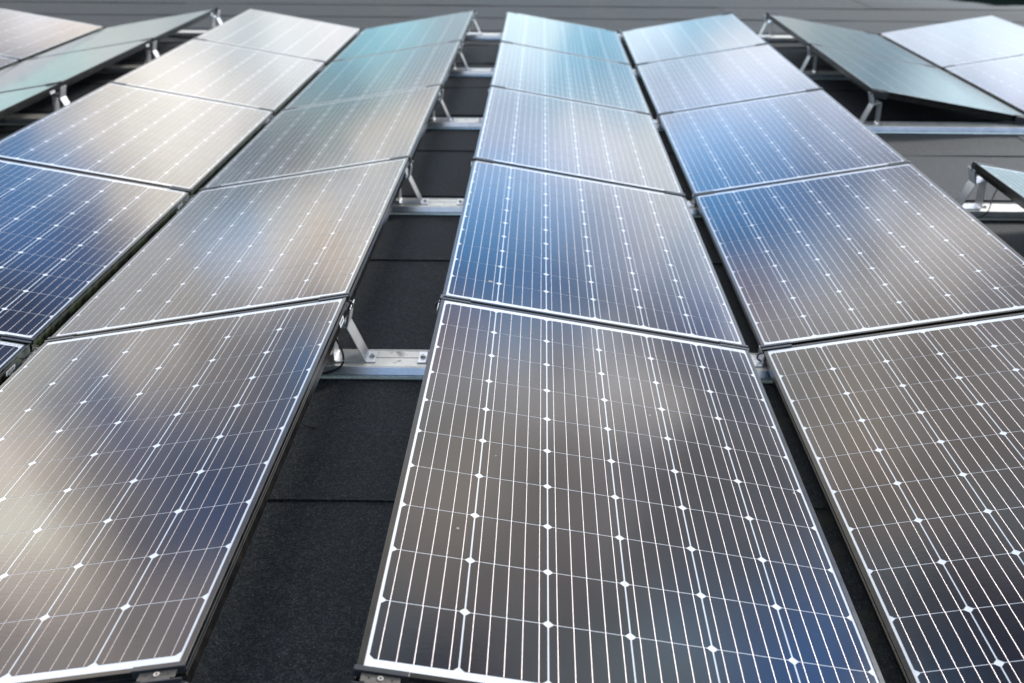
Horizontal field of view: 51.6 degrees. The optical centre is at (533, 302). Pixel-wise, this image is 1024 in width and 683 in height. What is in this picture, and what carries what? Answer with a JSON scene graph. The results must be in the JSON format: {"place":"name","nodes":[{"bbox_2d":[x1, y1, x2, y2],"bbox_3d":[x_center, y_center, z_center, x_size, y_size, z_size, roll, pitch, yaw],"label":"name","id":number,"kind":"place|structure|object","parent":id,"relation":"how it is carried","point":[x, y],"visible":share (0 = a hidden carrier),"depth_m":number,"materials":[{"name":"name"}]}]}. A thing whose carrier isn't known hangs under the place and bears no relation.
{"place":"outdoors","nodes":[
{"label":"outdoors","id":0,"kind":"place"},
{"bbox_2d":[0,0,1023,682],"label":"roof","id":1,"kind":"structure","parent":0,"point":[298,604],"depth_m":4.00,"materials":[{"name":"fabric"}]},
{"bbox_2d":[8,346,773,383],"bbox_3d":[-0.415,0.200,3.429,11.200,0.040,0.144,1,23,0],"label":"mounting rail","id":2,"kind":"object","parent":1,"relation":"on","point":[395,365],"visible":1,"depth_m":3.37,"materials":[{"name":"silver metal"}]},
{"bbox_2d":[0,339,29,382],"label":"solar panel","id":3,"kind":"object","parent":2,"relation":"on","point":[14,355],"visible":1,"depth_m":3.34,"materials":[{"name":"blue glass"}]},
{"bbox_2d":[0,159,189,350],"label":"solar panel","id":4,"kind":"object","parent":2,"relation":"on","point":[71,242],"visible":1,"depth_m":4.26,"materials":[{"name":"blue glass"}]},
{"bbox_2d":[322,339,344,374],"bbox_3d":[-0.717,0.158,3.353,0.182,0.167,0.161,-17,29,-36],"label":"cable","id":5,"kind":"object","parent":2,"relation":"attached to","point":[343,358],"visible":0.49,"depth_m":3.35,"materials":[{"name":"black plastic"}]},
{"bbox_2d":[329,294,378,362],"bbox_3d":[-0.593,0.076,3.387,0.172,0.217,0.081,1,23,0],"label":"edge bracket","id":6,"kind":"object","parent":2,"relation":"on","point":[363,354],"visible":0.69,"depth_m":3.40,"materials":[{"name":"silver metal"}]},
{"bbox_2d":[0,297,349,682],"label":"solar panel","id":7,"kind":"object","parent":6,"relation":"on","point":[140,468],"visible":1,"depth_m":2.47,"materials":[{"name":"white glass"}]},
{"bbox_2d":[318,292,349,300],"bbox_3d":[-0.630,-0.013,3.349,0.096,0.018,0.034,-8,23,4],"label":"module clamp","id":8,"kind":"object","parent":6,"relation":"attached to","point":[334,296],"visible":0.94,"depth_m":3.35,"materials":[{"name":"silver metal"}]},
{"bbox_2d":[417,295,443,362],"bbox_3d":[-0.286,0.079,3.385,0.172,0.217,0.081,1,23,0],"label":"edge bracket","id":9,"kind":"object","parent":2,"relation":"on","point":[423,357],"visible":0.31,"depth_m":3.41,"materials":[{"name":"silver metal"}]},
{"bbox_2d":[440,294,470,302],"bbox_3d":[-0.248,-0.005,3.349,0.096,0.018,0.034,10,23,-4],"label":"module clamp","id":10,"kind":"object","parent":9,"relation":"attached to","point":[455,298],"visible":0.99,"depth_m":3.35,"materials":[{"name":"silver metal"}]},
{"bbox_2d":[354,299,884,682],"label":"solar panel","id":11,"kind":"object","parent":2,"relation":"on","point":[576,501],"visible":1,"depth_m":2.35,"materials":[{"name":"white glass"}]},
{"bbox_2d":[750,345,763,366],"bbox_3d":[0.706,0.172,3.413,0.055,0.039,0.081,1,23,0],"label":"valley foot","id":12,"kind":"object","parent":2,"relation":"on","point":[756,362],"visible":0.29,"depth_m":3.41},
{"bbox_2d":[719,341,748,350],"bbox_3d":[0.642,0.144,3.405,0.096,0.018,0.034,9,23,-4],"label":"module clamp","id":13,"kind":"object","parent":12,"relation":"on","point":[729,344],"visible":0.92,"depth_m":3.41,"materials":[{"name":"silver metal"}]},
{"bbox_2d":[760,341,791,351],"bbox_3d":[0.779,0.145,3.405,0.096,0.018,0.034,-9,23,4],"label":"module clamp","id":14,"kind":"object","parent":12,"relation":"on","point":[776,345],"visible":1,"depth_m":3.40,"materials":[{"name":"silver metal"}]},
{"bbox_2d":[974,164,1023,208],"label":"solar panel","id":15,"kind":"object","parent":2,"relation":"on","point":[1009,183],"visible":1,"depth_m":4.67,"materials":[{"name":"teal glass"}]},
{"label":"edge bracket","id":16,"kind":"object","parent":2,"relation":"on","visible":0},
{"bbox_2d":[763,312,1023,682],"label":"solar panel","id":17,"kind":"object","parent":16,"relation":"on","point":[911,441],"visible":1,"depth_m":2.65,"materials":[{"name":"white glass"}]},
{"bbox_2d":[96,65,849,79],"bbox_3d":[-0.378,-1.748,8.036,11.200,0.040,0.144,1,23,0],"label":"mounting rail","id":18,"kind":"object","parent":1,"relation":"on","point":[488,72],"visible":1,"depth_m":7.98,"materials":[{"name":"silver metal"}]},
{"bbox_2d":[0,8,103,61],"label":"solar panel","id":19,"kind":"object","parent":18,"relation":"on","point":[24,36],"visible":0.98,"depth_m":8.94,"materials":[{"name":"white glass"}]},
{"bbox_2d":[33,9,215,57],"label":"solar panel","id":20,"kind":"object","parent":18,"relation":"on","point":[158,29],"visible":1,"depth_m":8.67,"materials":[{"name":"white glass"}]},
{"bbox_2d":[105,45,151,75],"bbox_3d":[-2.919,-1.779,7.779,0.124,0.157,0.554,8,24,18],"label":"cable","id":21,"kind":"object","parent":20,"relation":"hanging from","point":[143,64],"visible":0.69,"depth_m":7.81,"materials":[{"name":"black plastic"}]},
{"bbox_2d":[146,37,159,62],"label":"edge bracket","id":22,"kind":"object","parent":18,"relation":"on","point":[154,50],"visible":0.41,"depth_m":7.99,"materials":[{"name":"silver metal"}]},
{"bbox_2d":[196,9,360,66],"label":"solar panel","id":23,"kind":"object","parent":18,"relation":"on","point":[286,35],"visible":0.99,"depth_m":8.66,"materials":[{"name":"white glass"}]},
{"bbox_2d":[334,10,474,59],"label":"solar panel","id":24,"kind":"object","parent":18,"relation":"on","point":[411,34],"visible":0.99,"depth_m":8.66,"materials":[{"name":"teal glass"}]},
{"bbox_2d":[454,44,471,69],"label":"edge bracket","id":25,"kind":"object","parent":18,"relation":"on","point":[460,53],"visible":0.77,"depth_m":8.01,"materials":[{"name":"silver metal"}]},
{"bbox_2d":[501,11,629,63],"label":"solar panel","id":26,"kind":"object","parent":18,"relation":"on","point":[561,36],"visible":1,"depth_m":8.65,"materials":[{"name":"blue glass"}]},
{"bbox_2d":[621,13,766,68],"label":"solar panel","id":27,"kind":"object","parent":18,"relation":"on","point":[693,37],"visible":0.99,"depth_m":8.65,"materials":[{"name":"blue glass"}]},
{"bbox_2d":[800,44,818,72],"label":"edge bracket","id":28,"kind":"object","parent":18,"relation":"on","point":[810,55],"visible":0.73,"depth_m":7.99,"materials":[{"name":"silver metal"}]},
{"bbox_2d":[767,13,933,65],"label":"solar panel","id":29,"kind":"object","parent":18,"relation":"on","point":[805,33],"visible":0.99,"depth_m":8.65,"materials":[{"name":"teal glass"}]},
{"bbox_2d":[879,15,1023,69],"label":"solar panel","id":30,"kind":"object","parent":18,"relation":"on","point":[971,40],"visible":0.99,"depth_m":8.74,"materials":[{"name":"white glass"}]},
{"bbox_2d":[169,30,799,42],"bbox_3d":[-0.365,-2.419,9.624,11.200,0.040,0.144,1,23,0],"label":"mounting rail","id":31,"kind":"object","parent":1,"relation":"on","point":[485,36],"visible":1,"depth_m":9.56,"materials":[{"name":"silver metal"}]},
{"bbox_2d":[211,7,221,28],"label":"edge bracket","id":32,"kind":"object","parent":31,"relation":"on","point":[217,16],"visible":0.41,"depth_m":9.58,"materials":[{"name":"silver metal"}]},
{"bbox_2d":[469,9,483,34],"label":"edge bracket","id":33,"kind":"object","parent":31,"relation":"on","point":[476,26],"visible":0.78,"depth_m":9.60,"materials":[{"name":"silver metal"}]},
{"bbox_2d":[758,12,773,36],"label":"edge bracket","id":34,"kind":"object","parent":31,"relation":"on","point":[764,26],"visible":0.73,"depth_m":9.58,"materials":[{"name":"silver metal"}]},
{"bbox_2d":[0,114,1023,134],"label":"mounting rail","id":35,"kind":"object","parent":1,"relation":"on","point":[884,127],"visible":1,"depth_m":6.44,"materials":[{"name":"silver metal"}]},
{"bbox_2d":[0,56,20,69],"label":"solar panel","id":36,"kind":"object","parent":35,"relation":"on","point":[5,62],"visible":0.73,"depth_m":7.92,"materials":[{"name":"white glass"}]},
{"bbox_2d":[0,83,61,119],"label":"solar panel","id":37,"kind":"object","parent":35,"relation":"on","point":[12,102],"visible":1,"depth_m":6.14,"materials":[{"name":"teal glass"}]},
{"bbox_2d":[52,81,69,111],"bbox_3d":[-2.876,-1.244,6.467,0.172,0.217,0.081,1,23,0],"label":"edge bracket","id":38,"kind":"object","parent":35,"relation":"on","point":[61,94],"visible":0.45,"depth_m":6.46,"materials":[{"name":"silver metal"}]},
{"bbox_2d":[0,39,152,92],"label":"solar panel","id":39,"kind":"object","parent":35,"relation":"on","point":[69,69],"visible":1,"depth_m":7.25,"materials":[{"name":"teal glass"}]},
{"bbox_2d":[114,39,324,116],"bbox_3d":[-2.074,-1.562,7.231,0.993,0.041,1.650,10,23,-3],"label":"solar panel","id":40,"kind":"object","parent":35,"relation":"on","point":[230,74],"visible":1,"depth_m":7.11,"materials":[{"name":"white glass"}]},
{"bbox_2d":[284,40,461,108],"bbox_3d":[-1.040,-1.556,7.225,0.993,0.042,1.650,-8,23,4],"label":"solar panel","id":41,"kind":"object","parent":35,"relation":"on","point":[382,73],"visible":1,"depth_m":7.11,"materials":[{"name":"teal glass"}]},
{"bbox_2d":[430,85,455,120],"bbox_3d":[-0.567,-1.222,6.458,0.172,0.217,0.081,1,23,0],"label":"edge bracket","id":42,"kind":"object","parent":35,"relation":"on","point":[449,118],"visible":0.69,"depth_m":6.47,"materials":[{"name":"silver metal"}]},
{"bbox_2d":[204,85,441,187],"bbox_3d":[-1.054,-0.908,5.689,0.993,0.042,1.650,-8,23,4],"label":"solar panel","id":43,"kind":"object","parent":42,"relation":"on","point":[340,134],"visible":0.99,"depth_m":5.53,"materials":[{"name":"white glass"}]},
{"bbox_2d":[491,41,649,112],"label":"solar panel","id":44,"kind":"object","parent":35,"relation":"on","point":[561,75],"visible":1,"depth_m":7.09,"materials":[{"name":"blue glass"}]},
{"bbox_2d":[636,44,818,114],"bbox_3d":[1.261,-1.530,7.218,0.993,0.041,1.650,-8,23,4],"label":"solar panel","id":45,"kind":"object","parent":35,"relation":"on","point":[722,77],"visible":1,"depth_m":7.09,"materials":[{"name":"blue glass"}]},
{"bbox_2d":[860,88,882,124],"bbox_3d":[2.055,-1.197,6.447,0.172,0.217,0.081,1,23,0],"label":"edge bracket","id":46,"kind":"object","parent":35,"relation":"on","point":[872,102],"visible":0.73,"depth_m":6.45,"materials":[{"name":"silver metal"}]},
{"bbox_2d":[871,88,887,99],"bbox_3d":[2.091,-1.265,6.416,0.096,0.048,0.037,10,23,-4],"label":"module clamp","id":47,"kind":"object","parent":46,"relation":"attached to","point":[880,93],"visible":1,"depth_m":6.40,"materials":[{"name":"black metal"}]},
{"bbox_2d":[810,44,1023,121],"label":"solar panel","id":48,"kind":"object","parent":35,"relation":"on","point":[917,83],"visible":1,"depth_m":6.97,"materials":[{"name":"teal glass"}]},
{"bbox_2d":[943,55,1023,114],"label":"solar panel","id":49,"kind":"object","parent":35,"relation":"on","point":[1001,80],"visible":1,"depth_m":7.51,"materials":[{"name":"white glass"}]},
{"bbox_2d":[1014,114,1023,124],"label":"module clamp","id":50,"kind":"object","parent":35,"relation":"attached to","point":[1019,120],"visible":1,"depth_m":6.46,"materials":[{"name":"black metal"}]},
{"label":"edge bracket","id":51,"kind":"object","parent":35,"relation":"on","visible":0},
{"bbox_2d":[806,87,822,90],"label":"module clamp","id":52,"kind":"object","parent":51,"relation":"attached to","point":[814,89],"visible":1,"depth_m":6.40,"materials":[{"name":"silver metal"}]},
{"bbox_2d":[176,196,1023,220],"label":"mounting rail","id":53,"kind":"object","parent":1,"relation":"on","point":[451,207],"visible":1,"depth_m":4.91,"materials":[{"name":"silver metal"}]},
{"bbox_2d":[0,83,273,197],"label":"solar panel","id":54,"kind":"object","parent":53,"relation":"on","point":[141,135],"visible":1,"depth_m":5.54,"materials":[{"name":"white glass"}]},
{"bbox_2d":[395,157,428,203],"bbox_3d":[-0.580,-0.573,4.922,0.172,0.217,0.081,1,23,0],"label":"edge bracket","id":55,"kind":"object","parent":53,"relation":"on","point":[420,200],"visible":0.72,"depth_m":4.94,"materials":[{"name":"silver metal"}]},
{"bbox_2d":[52,157,410,336],"bbox_3d":[-1.067,-0.259,4.154,0.993,0.042,1.650,-8,23,4],"label":"solar panel","id":56,"kind":"object","parent":55,"relation":"on","point":[287,240],"visible":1,"depth_m":3.94,"materials":[{"name":"white glass"}]},
{"bbox_2d":[389,155,410,159],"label":"module clamp","id":57,"kind":"object","parent":55,"relation":"attached to","point":[406,156],"visible":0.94,"depth_m":4.88,"materials":[{"name":"silver metal"}]},
{"bbox_2d":[457,157,474,204],"bbox_3d":[-0.272,-0.570,4.921,0.172,0.217,0.081,1,23,0],"label":"edge bracket","id":58,"kind":"object","parent":53,"relation":"on","point":[460,201],"visible":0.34,"depth_m":4.95,"materials":[{"name":"silver metal"}]},
{"bbox_2d":[473,156,493,161],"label":"module clamp","id":59,"kind":"object","parent":58,"relation":"attached to","point":[483,159],"visible":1,"depth_m":4.88,"materials":[{"name":"silver metal"}]},
{"bbox_2d":[443,159,745,344],"bbox_3d":[0.202,-0.241,4.151,0.993,0.042,1.650,10,23,-3],"label":"solar panel","id":60,"kind":"object","parent":58,"relation":"on","point":[575,248],"visible":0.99,"depth_m":3.94,"materials":[{"name":"blue glass"}]},
{"bbox_2d":[474,86,682,192],"bbox_3d":[0.216,-0.891,5.686,0.993,0.041,1.650,10,23,-3],"label":"solar panel","id":61,"kind":"object","parent":53,"relation":"on","point":[527,130],"visible":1,"depth_m":5.52,"materials":[{"name":"blue glass"}]},
{"bbox_2d":[686,194,694,206],"bbox_3d":[0.719,-0.477,4.949,0.055,0.039,0.081,1,23,0],"label":"valley foot","id":62,"kind":"object","parent":53,"relation":"on","point":[690,204],"visible":0.49,"depth_m":4.94},
{"bbox_2d":[664,190,684,196],"bbox_3d":[0.656,-0.505,4.941,0.096,0.018,0.034,9,23,-4],"label":"module clamp","id":63,"kind":"object","parent":62,"relation":"on","point":[673,192],"visible":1,"depth_m":4.94,"materials":[{"name":"silver metal"}]},
{"bbox_2d":[693,190,713,196],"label":"module clamp","id":64,"kind":"object","parent":62,"relation":"on","point":[702,193],"visible":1,"depth_m":4.94,"materials":[{"name":"silver metal"}]},
{"bbox_2d":[659,89,906,194],"bbox_3d":[1.248,-0.881,5.682,0.993,0.041,1.650,-8,23,4],"label":"solar panel","id":65,"kind":"object","parent":53,"relation":"on","point":[774,139],"visible":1,"depth_m":5.52,"materials":[{"name":"blue glass"}]},
{"bbox_2d":[956,161,986,209],"bbox_3d":[2.033,-0.548,4.912,0.172,0.217,0.081,1,23,0],"label":"edge bracket","id":66,"kind":"object","parent":53,"relation":"on","point":[972,182],"visible":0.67,"depth_m":4.92,"materials":[{"name":"silver metal"}]},
{"bbox_2d":[976,189,996,218],"bbox_3d":[2.127,-0.487,4.904,0.292,0.184,0.047,-14,27,-31],"label":"cable","id":67,"kind":"object","parent":53,"relation":"attached to","point":[989,206],"visible":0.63,"depth_m":4.91,"materials":[{"name":"black plastic"}]},
{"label":"edge bracket","id":68,"kind":"object","parent":53,"relation":"on","visible":0},
{"bbox_2d":[695,163,1023,347],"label":"solar panel","id":69,"kind":"object","parent":68,"relation":"on","point":[883,249],"visible":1,"depth_m":3.95,"materials":[{"name":"blue glass"}]},
{"bbox_2d":[888,160,910,165],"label":"module clamp","id":70,"kind":"object","parent":68,"relation":"attached to","point":[898,163],"visible":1,"depth_m":4.88,"materials":[{"name":"silver metal"}]},
{"bbox_3d":[-1.595,0.149,3.422,0.055,0.039,0.081,1,23,0],"label":"valley foot","id":71,"kind":"object","parent":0,"visible":0},
{"bbox_2d":[0,334,33,345],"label":"module clamp","id":72,"kind":"object","parent":71,"relation":"on","point":[18,338],"visible":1,"depth_m":3.42,"materials":[{"name":"silver metal"}]},
{"bbox_2d":[44,333,76,341],"bbox_3d":[-1.522,0.119,3.412,0.096,0.018,0.034,-9,23,4],"label":"module clamp","id":73,"kind":"object","parent":71,"relation":"on","point":[60,337],"visible":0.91,"depth_m":3.41,"materials":[{"name":"silver metal"}]},
{"bbox_3d":[-1.582,-0.500,4.958,0.055,0.039,0.081,1,23,0],"label":"valley foot","id":74,"kind":"object","parent":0,"visible":0},
{"bbox_2d":[169,186,191,193],"bbox_3d":[-1.649,-0.527,4.950,0.096,0.018,0.034,9,23,-4],"label":"module clamp","id":75,"kind":"object","parent":74,"relation":"on","point":[182,188],"visible":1,"depth_m":4.95,"materials":[{"name":"silver metal"}]},
{"bbox_2d":[199,185,220,190],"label":"module clamp","id":76,"kind":"object","parent":74,"relation":"on","point":[212,187],"visible":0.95,"depth_m":4.94,"materials":[{"name":"silver metal"}]},
{"bbox_3d":[-1.568,-1.149,6.494,0.055,0.039,0.081,1,23,0],"label":"valley foot","id":77,"kind":"object","parent":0,"visible":0},
{"bbox_2d":[258,107,274,113],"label":"module clamp","id":78,"kind":"object","parent":77,"relation":"on","point":[267,109],"visible":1,"depth_m":6.49,"materials":[{"name":"silver metal"}]},
{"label":"edge bracket","id":79,"kind":"object","parent":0,"visible":0},
{"bbox_2d":[131,661,187,682],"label":"module clamp","id":80,"kind":"object","parent":79,"relation":"attached to","point":[161,673],"visible":1,"depth_m":1.81,"materials":[{"name":"silver metal"}]},
{"label":"edge bracket","id":81,"kind":"object","parent":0,"visible":0},
{"bbox_2d":[351,664,409,682],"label":"module clamp","id":82,"kind":"object","parent":81,"relation":"attached to","point":[367,674],"visible":1,"depth_m":1.82,"materials":[{"name":"silver metal"}]}
]}

